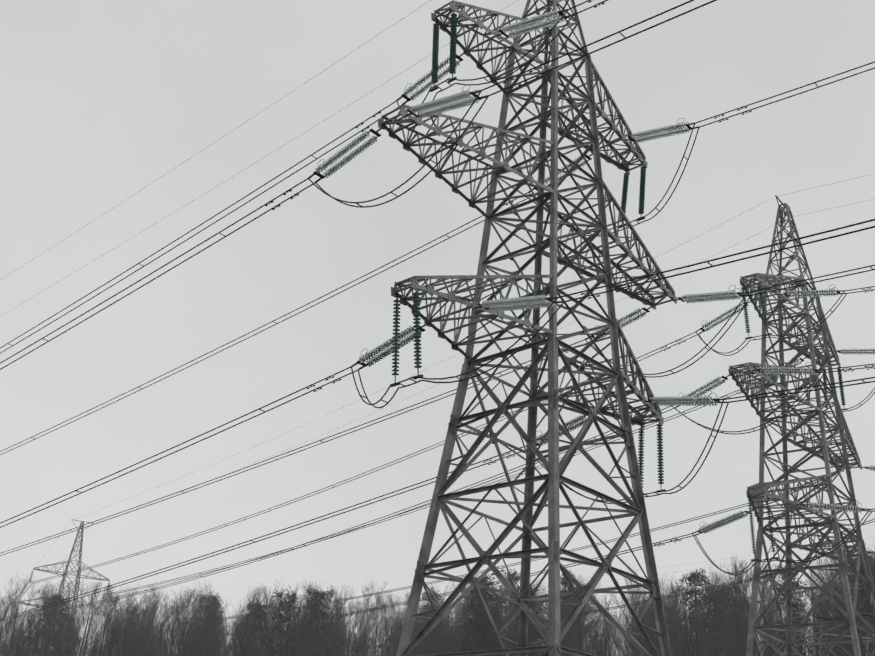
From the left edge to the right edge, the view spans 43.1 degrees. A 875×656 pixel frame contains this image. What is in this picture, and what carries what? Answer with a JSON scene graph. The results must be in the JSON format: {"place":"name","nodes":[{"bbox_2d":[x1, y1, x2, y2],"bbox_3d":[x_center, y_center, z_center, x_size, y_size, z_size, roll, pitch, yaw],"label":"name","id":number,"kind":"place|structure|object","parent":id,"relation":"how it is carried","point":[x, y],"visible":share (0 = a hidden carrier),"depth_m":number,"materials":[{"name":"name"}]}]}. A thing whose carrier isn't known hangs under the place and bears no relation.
{"place":"outdoors","nodes":[
{"label":"outdoors","id":0,"kind":"place"},
{"bbox_2d":[27,594,72,655],"bbox_3d":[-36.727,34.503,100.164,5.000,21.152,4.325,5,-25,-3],"label":"pine","id":1,"kind":"object","parent":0,"point":[51,622],"visible":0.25,"depth_m":103.48,"materials":[{"name":"grey plant"}]},
{"bbox_2d":[20,584,87,655],"bbox_3d":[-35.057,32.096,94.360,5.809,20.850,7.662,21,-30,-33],"label":"birch","id":2,"kind":"object","parent":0,"point":[46,600],"visible":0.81,"depth_m":96.39,"materials":[{"name":"grey plant"}]},
{"bbox_2d":[21,603,88,655],"bbox_3d":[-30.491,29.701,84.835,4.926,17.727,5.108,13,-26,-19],"label":"birch","id":3,"kind":"object","parent":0,"point":[68,650],"visible":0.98,"depth_m":87.23,"materials":[{"name":"grey plant"}]},
{"bbox_2d":[20,519,109,649],"bbox_3d":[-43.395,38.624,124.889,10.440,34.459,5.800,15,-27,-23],"label":"tower","id":4,"kind":"structure","parent":0,"point":[77,579],"depth_m":129.45,"materials":[{"name":"grey metal"}]},
{"bbox_2d":[65,579,119,655],"bbox_3d":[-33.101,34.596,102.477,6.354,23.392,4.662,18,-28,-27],"label":"birch","id":5,"kind":"object","parent":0,"point":[91,618],"visible":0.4,"depth_m":105.73,"materials":[{"name":"grey plant"}]},
{"bbox_2d":[186,590,226,654],"bbox_3d":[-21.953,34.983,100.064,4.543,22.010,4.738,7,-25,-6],"label":"pine","id":6,"kind":"object","parent":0,"point":[216,599],"visible":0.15,"depth_m":103.66,"materials":[{"name":"grey plant"}]},
{"bbox_2d":[257,587,304,655],"bbox_3d":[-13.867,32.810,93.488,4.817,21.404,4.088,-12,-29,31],"label":"pine","id":7,"kind":"object","parent":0,"point":[279,615],"visible":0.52,"depth_m":96.85,"materials":[{"name":"grey plant"}]},
{"bbox_2d":[289,586,341,655],"bbox_3d":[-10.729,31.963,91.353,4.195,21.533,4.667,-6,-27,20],"label":"pine","id":8,"kind":"object","parent":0,"point":[314,605],"visible":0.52,"depth_m":94.95,"materials":[{"name":"grey plant"}]},
{"bbox_2d":[347,591,401,655],"bbox_3d":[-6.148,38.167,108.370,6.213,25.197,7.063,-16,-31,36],"label":"birch","id":9,"kind":"object","parent":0,"point":[379,597],"visible":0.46,"depth_m":112.53,"materials":[{"name":"grey plant"}]},
{"bbox_2d":[413,584,443,654],"bbox_3d":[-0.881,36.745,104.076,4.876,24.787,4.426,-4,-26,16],"label":"pine","id":10,"kind":"object","parent":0,"point":[436,593],"visible":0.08,"depth_m":108.40,"materials":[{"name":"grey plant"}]},
{"bbox_2d":[0,0,874,655],"label":"sky","id":11,"kind":"structure","parent":0,"point":[101,100],"materials":[{"name":"grey"}]},
{"bbox_2d":[453,573,509,655],"bbox_3d":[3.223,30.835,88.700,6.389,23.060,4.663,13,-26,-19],"label":"pine","id":12,"kind":"object","parent":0,"point":[480,623],"visible":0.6,"depth_m":91.65,"materials":[{"name":"grey plant"}]},
{"bbox_2d":[496,565,529,635],"bbox_3d":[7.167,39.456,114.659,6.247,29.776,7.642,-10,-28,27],"label":"pine","id":13,"kind":"object","parent":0,"point":[514,574],"visible":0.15,"depth_m":119.56,"materials":[{"name":"grey plant"}]},
{"bbox_2d":[540,570,590,654],"bbox_3d":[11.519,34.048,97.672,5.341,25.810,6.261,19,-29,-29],"label":"pine","id":14,"kind":"object","parent":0,"point":[564,583],"visible":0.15,"depth_m":101.64,"materials":[{"name":"grey plant"}]},
{"bbox_2d":[576,588,637,655],"bbox_3d":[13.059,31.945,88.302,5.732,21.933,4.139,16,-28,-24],"label":"birch","id":15,"kind":"object","parent":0,"point":[605,640],"visible":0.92,"depth_m":91.09,"materials":[{"name":"grey plant"}]},
{"bbox_2d":[668,568,725,655],"bbox_3d":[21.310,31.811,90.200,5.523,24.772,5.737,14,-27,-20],"label":"pine","id":16,"kind":"object","parent":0,"point":[694,577],"visible":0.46,"depth_m":93.84,"materials":[{"name":"grey plant"}]},
{"bbox_2d":[702,581,747,655],"bbox_3d":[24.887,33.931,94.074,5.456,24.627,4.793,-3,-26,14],"label":"pine","id":17,"kind":"object","parent":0,"point":[728,588],"visible":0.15,"depth_m":97.96,"materials":[{"name":"grey plant"}]},
{"bbox_2d":[714,553,795,655],"bbox_3d":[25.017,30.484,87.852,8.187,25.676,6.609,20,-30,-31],"label":"birch","id":18,"kind":"object","parent":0,"point":[742,621],"visible":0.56,"depth_m":91.38,"materials":[{"name":"grey plant"}]},
{"bbox_2d":[764,563,818,655],"bbox_3d":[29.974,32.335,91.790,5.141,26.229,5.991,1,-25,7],"label":"pine","id":19,"kind":"object","parent":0,"point":[799,648],"visible":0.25,"depth_m":94.70,"materials":[{"name":"grey plant"}]},
{"label":"ground","id":20,"kind":"structure","parent":0,"visible":0},
{"bbox_2d":[0,589,24,655],"bbox_3d":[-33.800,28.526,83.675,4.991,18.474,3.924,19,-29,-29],"label":"tree","id":21,"kind":"object","parent":20,"relation":"on","point":[7,633],"visible":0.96,"depth_m":86.30,"materials":[{"name":"grey plant"}]},
{"bbox_2d":[0,608,36,655],"bbox_3d":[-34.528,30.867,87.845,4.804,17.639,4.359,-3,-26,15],"label":"birch","id":22,"kind":"object","parent":20,"relation":"on","point":[21,634],"visible":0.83,"depth_m":90.64,"materials":[{"name":"grey plant"}]},
{"bbox_2d":[0,572,39,651],"bbox_3d":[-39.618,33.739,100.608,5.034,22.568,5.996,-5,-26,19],"label":"birch","id":23,"kind":"object","parent":20,"relation":"on","point":[19,603],"visible":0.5,"depth_m":103.09,"materials":[{"name":"grey plant"}]},
{"bbox_2d":[1,615,39,655],"bbox_3d":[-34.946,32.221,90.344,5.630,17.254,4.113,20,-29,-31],"label":"birch","id":24,"kind":"object","parent":20,"relation":"on","point":[20,637],"visible":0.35,"depth_m":93.00,"materials":[{"name":"grey plant"}]},
{"bbox_2d":[1,603,50,655],"bbox_3d":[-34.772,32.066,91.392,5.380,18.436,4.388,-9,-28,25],"label":"birch","id":25,"kind":"object","parent":20,"relation":"on","point":[32,620],"visible":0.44,"depth_m":93.79,"materials":[{"name":"grey plant"}]},
{"bbox_2d":[16,579,65,655],"bbox_3d":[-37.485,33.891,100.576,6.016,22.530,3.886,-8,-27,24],"label":"birch","id":26,"kind":"object","parent":20,"relation":"on","point":[42,613],"visible":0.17,"depth_m":103.66,"materials":[{"name":"grey plant"}]},
{"bbox_2d":[3,522,101,647],"bbox_3d":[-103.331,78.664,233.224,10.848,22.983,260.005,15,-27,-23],"label":"tower conductors","id":27,"kind":"object","parent":20,"relation":"on","point":[46,580],"visible":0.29,"depth_m":136.57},
{"bbox_2d":[20,174,874,655],"bbox_3d":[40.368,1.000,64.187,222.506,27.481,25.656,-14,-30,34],"label":"line conductors","id":28,"kind":"object","parent":27,"relation":"attached to","point":[538,468],"visible":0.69,"depth_m":82.43,"materials":[{"name":"grey"}]},
{"bbox_2d":[36,593,81,655],"bbox_3d":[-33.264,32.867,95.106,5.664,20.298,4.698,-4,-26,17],"label":"birch","id":29,"kind":"object","parent":20,"relation":"on","point":[53,651],"visible":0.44,"depth_m":97.95,"materials":[{"name":"grey plant"}]},
{"bbox_2d":[33,580,86,655],"bbox_3d":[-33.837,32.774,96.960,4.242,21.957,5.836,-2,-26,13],"label":"birch","id":30,"kind":"object","parent":20,"relation":"on","point":[69,608],"visible":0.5,"depth_m":100.37,"materials":[{"name":"grey plant"}]},
{"bbox_2d":[51,580,122,655],"bbox_3d":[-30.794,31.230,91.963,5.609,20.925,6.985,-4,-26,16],"label":"birch","id":31,"kind":"object","parent":20,"relation":"on","point":[83,618],"visible":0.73,"depth_m":95.33,"materials":[{"name":"grey plant"}]},
{"bbox_2d":[73,584,134,655],"bbox_3d":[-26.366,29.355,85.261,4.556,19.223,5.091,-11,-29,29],"label":"birch","id":32,"kind":"object","parent":20,"relation":"on","point":[116,622],"visible":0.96,"depth_m":87.70,"materials":[{"name":"grey plant"}]},
{"bbox_2d":[84,611,125,655],"bbox_3d":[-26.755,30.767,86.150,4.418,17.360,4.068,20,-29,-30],"label":"birch","id":33,"kind":"object","parent":20,"relation":"on","point":[95,650],"visible":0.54,"depth_m":88.32,"materials":[{"name":"grey plant"}]},
{"bbox_2d":[81,597,131,655],"bbox_3d":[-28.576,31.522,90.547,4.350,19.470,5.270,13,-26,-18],"label":"birch","id":34,"kind":"object","parent":20,"relation":"on","point":[92,629],"visible":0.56,"depth_m":92.42,"materials":[{"name":"grey plant"}]},
{"bbox_2d":[93,599,147,655],"bbox_3d":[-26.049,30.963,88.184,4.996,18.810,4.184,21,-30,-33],"label":"birch","id":35,"kind":"object","parent":20,"relation":"on","point":[130,625],"visible":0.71,"depth_m":90.71,"materials":[{"name":"grey plant"}]},
{"bbox_2d":[89,609,151,655],"bbox_3d":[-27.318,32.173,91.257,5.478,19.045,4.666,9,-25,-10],"label":"birch","id":36,"kind":"object","parent":20,"relation":"on","point":[134,628],"visible":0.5,"depth_m":93.80,"materials":[{"name":"grey plant"}]},
{"bbox_2d":[103,582,148,653],"bbox_3d":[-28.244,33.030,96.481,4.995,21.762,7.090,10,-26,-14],"label":"birch","id":37,"kind":"object","parent":20,"relation":"on","point":[122,617],"visible":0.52,"depth_m":99.39,"materials":[{"name":"grey plant"}]},
{"bbox_2d":[109,609,166,655],"bbox_3d":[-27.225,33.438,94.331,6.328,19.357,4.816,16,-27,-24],"label":"birch","id":38,"kind":"object","parent":20,"relation":"on","point":[144,629],"visible":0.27,"depth_m":97.69,"materials":[{"name":"grey plant"}]},
{"bbox_2d":[118,620,164,655],"bbox_3d":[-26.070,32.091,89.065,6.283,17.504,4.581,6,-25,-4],"label":"birch","id":39,"kind":"object","parent":20,"relation":"on","point":[136,636],"visible":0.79,"depth_m":91.75,"materials":[{"name":"grey plant"}]},
{"bbox_2d":[120,595,171,655],"bbox_3d":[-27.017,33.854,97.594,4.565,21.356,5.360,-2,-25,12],"label":"birch","id":40,"kind":"object","parent":20,"relation":"on","point":[156,616],"visible":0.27,"depth_m":100.98,"materials":[{"name":"grey plant"}]},
{"bbox_2d":[137,580,169,654],"bbox_3d":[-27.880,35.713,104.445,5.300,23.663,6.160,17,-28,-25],"label":"birch","id":41,"kind":"object","parent":20,"relation":"on","point":[153,594],"visible":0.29,"depth_m":108.96,"materials":[{"name":"grey plant"}]},
{"bbox_2d":[131,619,182,655],"bbox_3d":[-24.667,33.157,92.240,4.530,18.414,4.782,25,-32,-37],"label":"birch","id":42,"kind":"object","parent":20,"relation":"on","point":[161,644],"visible":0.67,"depth_m":95.22,"materials":[{"name":"grey plant"}]},
{"bbox_2d":[132,587,184,655],"bbox_3d":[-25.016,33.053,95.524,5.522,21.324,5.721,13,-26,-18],"label":"birch","id":43,"kind":"object","parent":20,"relation":"on","point":[155,609],"visible":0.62,"depth_m":98.53,"materials":[{"name":"grey plant"}]},
{"bbox_2d":[155,609,187,655],"bbox_3d":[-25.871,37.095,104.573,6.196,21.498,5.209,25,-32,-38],"label":"birch","id":44,"kind":"object","parent":20,"relation":"on","point":[174,629],"visible":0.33,"depth_m":107.81,"materials":[{"name":"grey plant"}]},
{"bbox_2d":[153,598,193,655],"bbox_3d":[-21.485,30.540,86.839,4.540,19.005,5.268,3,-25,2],"label":"birch","id":45,"kind":"object","parent":20,"relation":"on","point":[165,652],"visible":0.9,"depth_m":89.25,"materials":[{"name":"grey plant"}]},
{"bbox_2d":[159,587,190,654],"bbox_3d":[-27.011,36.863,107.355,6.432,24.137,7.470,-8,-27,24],"label":"birch","id":46,"kind":"object","parent":20,"relation":"on","point":[165,607],"visible":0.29,"depth_m":111.09,"materials":[{"name":"grey plant"}]},
{"bbox_2d":[149,590,217,655],"bbox_3d":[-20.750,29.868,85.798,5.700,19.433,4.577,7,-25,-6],"label":"birch","id":47,"kind":"object","parent":20,"relation":"on","point":[195,645],"visible":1,"depth_m":88.10,"materials":[{"name":"grey plant"}]},
{"bbox_2d":[167,587,200,652],"bbox_3d":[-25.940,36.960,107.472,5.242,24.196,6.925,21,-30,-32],"label":"birch","id":48,"kind":"object","parent":20,"relation":"on","point":[183,612],"visible":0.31,"depth_m":111.65,"materials":[{"name":"grey plant"}]},
{"bbox_2d":[168,581,230,655],"bbox_3d":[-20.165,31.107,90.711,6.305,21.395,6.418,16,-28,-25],"label":"birch","id":49,"kind":"object","parent":20,"relation":"on","point":[216,627],"visible":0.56,"depth_m":94.05,"materials":[{"name":"grey plant"}]},
{"bbox_2d":[170,595,235,655],"bbox_3d":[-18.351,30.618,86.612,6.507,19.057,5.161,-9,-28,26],"label":"birch","id":50,"kind":"object","parent":20,"relation":"on","point":[210,619],"visible":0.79,"depth_m":89.39,"materials":[{"name":"grey plant"}]},
{"bbox_2d":[182,595,237,655],"bbox_3d":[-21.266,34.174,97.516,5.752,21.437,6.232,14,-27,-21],"label":"birch","id":51,"kind":"object","parent":20,"relation":"on","point":[210,623],"visible":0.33,"depth_m":100.36,"materials":[{"name":"grey plant"}]},
{"bbox_2d":[212,600,250,655],"bbox_3d":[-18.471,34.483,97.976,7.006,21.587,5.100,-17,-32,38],"label":"birch","id":52,"kind":"object","parent":20,"relation":"on","point":[225,647],"visible":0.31,"depth_m":101.16,"materials":[{"name":"grey plant"}]},
{"bbox_2d":[215,584,278,655],"bbox_3d":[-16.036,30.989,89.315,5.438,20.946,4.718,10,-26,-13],"label":"birch","id":53,"kind":"object","parent":20,"relation":"on","point":[253,597],"visible":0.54,"depth_m":92.38,"materials":[{"name":"grey plant"}]},
{"bbox_2d":[224,598,274,655],"bbox_3d":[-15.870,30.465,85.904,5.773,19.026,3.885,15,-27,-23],"label":"birch","id":54,"kind":"object","parent":20,"relation":"on","point":[244,647],"visible":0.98,"depth_m":88.47,"materials":[{"name":"grey plant"}]},
{"bbox_2d":[230,599,276,655],"bbox_3d":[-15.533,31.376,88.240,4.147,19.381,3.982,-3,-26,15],"label":"pine","id":55,"kind":"object","parent":20,"relation":"on","point":[260,610],"visible":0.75,"depth_m":91.14,"materials":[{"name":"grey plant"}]},
{"bbox_2d":[233,578,291,655],"bbox_3d":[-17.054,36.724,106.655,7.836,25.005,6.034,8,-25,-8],"label":"birch","id":56,"kind":"object","parent":20,"relation":"on","point":[274,601],"visible":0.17,"depth_m":110.05,"materials":[{"name":"grey plant"}]},
{"bbox_2d":[248,583,283,655],"bbox_3d":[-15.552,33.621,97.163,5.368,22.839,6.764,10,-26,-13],"label":"birch","id":57,"kind":"object","parent":20,"relation":"on","point":[268,608],"visible":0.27,"depth_m":101.90,"materials":[{"name":"grey plant"}]},
{"bbox_2d":[259,597,297,655],"bbox_3d":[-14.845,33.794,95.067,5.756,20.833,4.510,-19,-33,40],"label":"birch","id":58,"kind":"object","parent":20,"relation":"on","point":[272,623],"visible":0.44,"depth_m":97.62,"materials":[{"name":"grey plant"}]},
{"bbox_2d":[264,596,322,655],"bbox_3d":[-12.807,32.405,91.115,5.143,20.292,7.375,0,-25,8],"label":"birch","id":59,"kind":"object","parent":20,"relation":"on","point":[284,643],"visible":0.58,"depth_m":94.31,"materials":[{"name":"grey plant"}]},
{"bbox_2d":[270,615,318,655],"bbox_3d":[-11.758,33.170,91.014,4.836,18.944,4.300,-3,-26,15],"label":"birch","id":60,"kind":"object","parent":20,"relation":"on","point":[287,642],"visible":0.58,"depth_m":94.05,"materials":[{"name":"grey plant"}]},
{"bbox_2d":[288,594,341,655],"bbox_3d":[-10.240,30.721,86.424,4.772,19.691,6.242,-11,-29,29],"label":"birch","id":61,"kind":"object","parent":20,"relation":"on","point":[303,649],"visible":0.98,"depth_m":89.01,"materials":[{"name":"grey plant"}]},
{"bbox_2d":[293,580,363,655],"bbox_3d":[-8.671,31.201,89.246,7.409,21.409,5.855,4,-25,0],"label":"birch","id":62,"kind":"object","parent":20,"relation":"on","point":[339,625],"visible":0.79,"depth_m":92.14,"materials":[{"name":"grey plant"}]},
{"bbox_2d":[317,598,357,655],"bbox_3d":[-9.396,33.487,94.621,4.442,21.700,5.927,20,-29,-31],"label":"birch","id":63,"kind":"object","parent":20,"relation":"on","point":[339,627],"visible":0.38,"depth_m":98.05,"materials":[{"name":"grey plant"}]},
{"bbox_2d":[323,593,378,655],"bbox_3d":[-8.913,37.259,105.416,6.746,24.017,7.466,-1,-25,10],"label":"birch","id":64,"kind":"object","parent":20,"relation":"on","point":[355,624],"visible":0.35,"depth_m":108.75,"materials":[{"name":"grey plant"}]},
{"bbox_2d":[332,629,373,655],"bbox_3d":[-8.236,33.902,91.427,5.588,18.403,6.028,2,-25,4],"label":"birch","id":65,"kind":"object","parent":20,"relation":"on","point":[346,641],"visible":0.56,"depth_m":95.15,"materials":[{"name":"grey plant"}]},
{"bbox_2d":[333,602,394,655],"bbox_3d":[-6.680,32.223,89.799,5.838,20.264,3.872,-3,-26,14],"label":"birch","id":66,"kind":"object","parent":20,"relation":"on","point":[365,634],"visible":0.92,"depth_m":92.84,"materials":[{"name":"grey plant"}]},
{"bbox_2d":[345,598,382,655],"bbox_3d":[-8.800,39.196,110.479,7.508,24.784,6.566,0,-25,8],"label":"birch","id":67,"kind":"object","parent":20,"relation":"on","point":[367,614],"visible":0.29,"depth_m":113.86,"materials":[{"name":"grey plant"}]},
{"bbox_2d":[346,581,400,654],"bbox_3d":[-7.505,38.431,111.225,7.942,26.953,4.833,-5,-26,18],"label":"birch","id":68,"kind":"object","parent":20,"relation":"on","point":[372,612],"visible":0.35,"depth_m":115.42,"materials":[{"name":"grey plant"}]},
{"bbox_2d":[367,617,416,655],"bbox_3d":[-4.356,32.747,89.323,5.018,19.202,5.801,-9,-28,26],"label":"birch","id":69,"kind":"object","parent":20,"relation":"on","point":[394,632],"visible":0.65,"depth_m":92.73,"materials":[{"name":"grey plant"}]},
{"bbox_2d":[372,592,416,655],"bbox_3d":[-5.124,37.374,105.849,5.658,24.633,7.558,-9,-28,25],"label":"birch","id":70,"kind":"object","parent":20,"relation":"on","point":[385,611],"visible":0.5,"depth_m":109.82,"materials":[{"name":"grey plant"}]},
{"bbox_2d":[379,604,412,655],"bbox_3d":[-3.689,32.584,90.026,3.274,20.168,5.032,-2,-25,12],"label":"birch","id":71,"kind":"object","parent":20,"relation":"on","point":[400,631],"visible":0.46,"depth_m":92.60,"materials":[{"name":"grey plant"}]},
{"bbox_2d":[386,598,424,655],"bbox_3d":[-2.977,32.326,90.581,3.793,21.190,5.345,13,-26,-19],"label":"birch","id":72,"kind":"object","parent":20,"relation":"on","point":[418,622],"visible":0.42,"depth_m":93.36,"materials":[{"name":"grey plant"}]},
{"bbox_2d":[417,586,451,654],"bbox_3d":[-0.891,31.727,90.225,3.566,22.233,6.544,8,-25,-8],"label":"birch","id":73,"kind":"object","parent":20,"relation":"on","point":[430,637],"visible":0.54,"depth_m":92.82,"materials":[{"name":"grey plant"}]},
{"bbox_2d":[416,600,453,654],"bbox_3d":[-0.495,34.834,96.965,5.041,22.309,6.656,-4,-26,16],"label":"birch","id":74,"kind":"object","parent":20,"relation":"on","point":[432,639],"visible":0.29,"depth_m":99.68,"materials":[{"name":"grey plant"}]},
{"bbox_2d":[417,601,468,654],"bbox_3d":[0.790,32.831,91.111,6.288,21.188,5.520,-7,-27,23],"label":"birch","id":75,"kind":"object","parent":20,"relation":"on","point":[448,631],"visible":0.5,"depth_m":94.33,"materials":[{"name":"grey plant"}]},
{"bbox_2d":[443,603,482,652],"bbox_3d":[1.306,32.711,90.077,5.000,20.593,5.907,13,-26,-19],"label":"birch","id":76,"kind":"object","parent":20,"relation":"on","point":[469,629],"visible":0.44,"depth_m":92.10,"materials":[{"name":"grey plant"}]},
{"bbox_2d":[437,582,507,652],"bbox_3d":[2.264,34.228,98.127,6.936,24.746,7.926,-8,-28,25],"label":"birch","id":77,"kind":"object","parent":20,"relation":"on","point":[465,599],"visible":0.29,"depth_m":101.77,"materials":[{"name":"grey plant"}]},
{"bbox_2d":[458,585,517,655],"bbox_3d":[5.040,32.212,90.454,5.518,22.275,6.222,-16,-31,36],"label":"birch","id":78,"kind":"object","parent":20,"relation":"on","point":[497,613],"visible":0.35,"depth_m":92.58,"materials":[{"name":"grey plant"}]},
{"bbox_2d":[466,583,527,655],"bbox_3d":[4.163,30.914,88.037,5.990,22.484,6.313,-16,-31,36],"label":"birch","id":79,"kind":"object","parent":20,"relation":"on","point":[496,609],"visible":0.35,"depth_m":91.53,"materials":[{"name":"grey plant"}]},
{"bbox_2d":[492,610,535,655],"bbox_3d":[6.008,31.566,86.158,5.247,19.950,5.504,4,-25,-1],"label":"birch","id":80,"kind":"object","parent":20,"relation":"on","point":[515,628],"visible":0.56,"depth_m":88.52,"materials":[{"name":"grey plant"}]},
{"bbox_2d":[506,585,544,655],"bbox_3d":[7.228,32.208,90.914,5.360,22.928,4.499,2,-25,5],"label":"pine","id":81,"kind":"object","parent":20,"relation":"on","point":[536,633],"visible":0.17,"depth_m":94.04,"materials":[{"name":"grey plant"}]},
{"bbox_2d":[378,0,676,655],"bbox_3d":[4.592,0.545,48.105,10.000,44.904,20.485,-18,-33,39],"label":"tower","id":82,"kind":"structure","parent":20,"relation":"on","point":[551,485],"depth_m":47.26,"materials":[{"name":"metal"}]},
{"bbox_2d":[0,0,874,621],"bbox_3d":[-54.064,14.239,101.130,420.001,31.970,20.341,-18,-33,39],"label":"line conductors","id":83,"kind":"object","parent":82,"relation":"attached to","point":[754,398],"visible":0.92,"depth_m":51.47,"materials":[{"name":"grey"}]},
{"bbox_2d":[308,5,750,493],"bbox_3d":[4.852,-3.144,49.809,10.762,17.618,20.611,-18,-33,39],"label":"line insulators","id":84,"kind":"object","parent":82,"relation":"attached to","point":[527,302],"visible":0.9,"depth_m":47.81,"materials":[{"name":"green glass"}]},
{"bbox_2d":[538,590,589,655],"bbox_3d":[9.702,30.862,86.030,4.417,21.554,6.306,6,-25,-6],"label":"birch","id":85,"kind":"object","parent":20,"relation":"on","point":[568,643],"visible":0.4,"depth_m":88.44,"materials":[{"name":"grey plant"}]},
{"bbox_2d":[542,574,621,655],"bbox_3d":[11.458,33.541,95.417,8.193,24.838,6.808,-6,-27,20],"label":"birch","id":86,"kind":"object","parent":20,"relation":"on","point":[579,626],"visible":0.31,"depth_m":98.13,"materials":[{"name":"grey plant"}]},
{"bbox_2d":[579,593,625,655],"bbox_3d":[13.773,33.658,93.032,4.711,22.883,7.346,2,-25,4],"label":"birch","id":87,"kind":"object","parent":20,"relation":"on","point":[594,637],"visible":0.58,"depth_m":95.64,"materials":[{"name":"grey plant"}]},
{"bbox_2d":[594,564,673,652],"bbox_3d":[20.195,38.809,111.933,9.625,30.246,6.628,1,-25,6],"label":"birch","id":88,"kind":"object","parent":20,"relation":"on","point":[630,596],"visible":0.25,"depth_m":117.06,"materials":[{"name":"grey plant"}]},
{"bbox_2d":[609,594,663,655],"bbox_3d":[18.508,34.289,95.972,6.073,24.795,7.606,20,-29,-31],"label":"birch","id":89,"kind":"object","parent":20,"relation":"on","point":[639,628],"visible":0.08,"depth_m":99.74,"materials":[{"name":"grey plant"}]},
{"bbox_2d":[608,595,672,655],"bbox_3d":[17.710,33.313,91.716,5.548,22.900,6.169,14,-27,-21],"label":"birch","id":90,"kind":"object","parent":20,"relation":"on","point":[625,644],"visible":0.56,"depth_m":94.95,"materials":[{"name":"grey plant"}]},
{"bbox_2d":[621,589,677,655],"bbox_3d":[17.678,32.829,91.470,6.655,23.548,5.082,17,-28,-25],"label":"birch","id":91,"kind":"object","parent":20,"relation":"on","point":[648,609],"visible":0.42,"depth_m":94.53,"materials":[{"name":"grey plant"}]},
{"bbox_2d":[643,600,681,653],"bbox_3d":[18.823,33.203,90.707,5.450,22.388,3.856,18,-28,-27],"label":"birch","id":92,"kind":"object","parent":20,"relation":"on","point":[669,611],"visible":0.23,"depth_m":93.95,"materials":[{"name":"grey plant"}]},
{"bbox_2d":[648,612,694,655],"bbox_3d":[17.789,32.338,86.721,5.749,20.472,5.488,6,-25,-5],"label":"birch","id":93,"kind":"object","parent":20,"relation":"on","point":[676,648],"visible":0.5,"depth_m":89.61,"materials":[{"name":"grey plant"}]},
{"bbox_2d":[643,578,727,655],"bbox_3d":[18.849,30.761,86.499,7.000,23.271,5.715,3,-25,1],"label":"birch","id":94,"kind":"object","parent":20,"relation":"on","point":[686,625],"visible":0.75,"depth_m":90.11,"materials":[{"name":"grey plant"}]},
{"bbox_2d":[661,584,711,653],"bbox_3d":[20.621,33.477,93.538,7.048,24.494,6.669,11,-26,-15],"label":"birch","id":95,"kind":"object","parent":20,"relation":"on","point":[664,602],"visible":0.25,"depth_m":97.84,"materials":[{"name":"grey plant"}]},
{"bbox_2d":[666,613,707,655],"bbox_3d":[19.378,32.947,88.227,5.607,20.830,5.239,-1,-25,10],"label":"birch","id":96,"kind":"object","parent":20,"relation":"on","point":[677,631],"visible":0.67,"depth_m":91.97,"materials":[{"name":"grey plant"}]},
{"bbox_2d":[679,602,740,655],"bbox_3d":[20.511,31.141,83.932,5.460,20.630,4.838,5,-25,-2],"label":"birch","id":97,"kind":"object","parent":20,"relation":"on","point":[702,631],"visible":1,"depth_m":86.82,"materials":[{"name":"grey plant"}]},
{"bbox_2d":[685,562,738,655],"bbox_3d":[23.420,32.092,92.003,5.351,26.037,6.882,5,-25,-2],"label":"birch","id":98,"kind":"object","parent":20,"relation":"on","point":[722,596],"visible":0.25,"depth_m":95.88,"materials":[{"name":"grey plant"}]},
{"bbox_2d":[683,570,748,655],"bbox_3d":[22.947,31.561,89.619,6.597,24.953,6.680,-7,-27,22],"label":"birch","id":99,"kind":"object","parent":20,"relation":"on","point":[719,611],"visible":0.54,"depth_m":93.13,"materials":[{"name":"grey plant"}]},
{"bbox_2d":[714,558,796,655],"bbox_3d":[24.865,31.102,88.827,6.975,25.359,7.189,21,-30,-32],"label":"birch","id":100,"kind":"object","parent":20,"relation":"on","point":[741,625],"visible":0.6,"depth_m":92.07,"materials":[{"name":"grey plant"}]},
{"bbox_2d":[731,572,809,655],"bbox_3d":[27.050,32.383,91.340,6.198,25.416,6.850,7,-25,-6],"label":"birch","id":101,"kind":"object","parent":20,"relation":"on","point":[765,618],"visible":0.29,"depth_m":93.56,"materials":[{"name":"grey plant"}]},
{"bbox_2d":[728,195,874,655],"bbox_3d":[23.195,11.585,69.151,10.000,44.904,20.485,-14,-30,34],"label":"tower","id":102,"kind":"structure","parent":20,"relation":"on","point":[757,493],"depth_m":69.61,"materials":[{"name":"metal"}]},
{"bbox_2d":[671,283,874,612],"bbox_3d":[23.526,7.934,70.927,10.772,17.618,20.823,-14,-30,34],"label":"line insulators","id":103,"kind":"object","parent":102,"relation":"attached to","point":[736,516],"visible":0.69,"depth_m":66.98,"materials":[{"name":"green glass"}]},
{"bbox_2d":[792,561,839,655],"bbox_3d":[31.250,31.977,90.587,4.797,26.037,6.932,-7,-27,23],"label":"birch","id":104,"kind":"object","parent":20,"relation":"on","point":[810,584],"visible":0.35,"depth_m":93.65,"materials":[{"name":"grey plant"}]},
{"bbox_2d":[798,591,836,655],"bbox_3d":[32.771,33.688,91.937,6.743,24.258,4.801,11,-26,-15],"label":"birch","id":105,"kind":"object","parent":20,"relation":"on","point":[818,630],"visible":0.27,"depth_m":95.02,"materials":[{"name":"grey plant"}]},
{"bbox_2d":[802,577,863,655],"bbox_3d":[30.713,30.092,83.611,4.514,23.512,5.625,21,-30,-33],"label":"birch","id":106,"kind":"object","parent":20,"relation":"on","point":[829,606],"visible":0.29,"depth_m":86.87,"materials":[{"name":"grey plant"}]},
{"bbox_2d":[800,574,870,655],"bbox_3d":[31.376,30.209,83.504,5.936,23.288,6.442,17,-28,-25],"label":"birch","id":107,"kind":"object","parent":20,"relation":"on","point":[839,611],"visible":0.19,"depth_m":86.63,"materials":[{"name":"grey plant"}]},
{"bbox_2d":[802,557,874,655],"bbox_3d":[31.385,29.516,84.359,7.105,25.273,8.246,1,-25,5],"label":"birch","id":108,"kind":"object","parent":20,"relation":"on","point":[841,628],"visible":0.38,"depth_m":86.74,"materials":[{"name":"grey plant"}]},
{"bbox_2d":[840,592,874,655],"bbox_3d":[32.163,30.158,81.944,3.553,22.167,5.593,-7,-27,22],"label":"birch","id":109,"kind":"object","parent":20,"relation":"on","point":[857,621],"visible":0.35,"depth_m":85.18,"materials":[{"name":"grey plant"}]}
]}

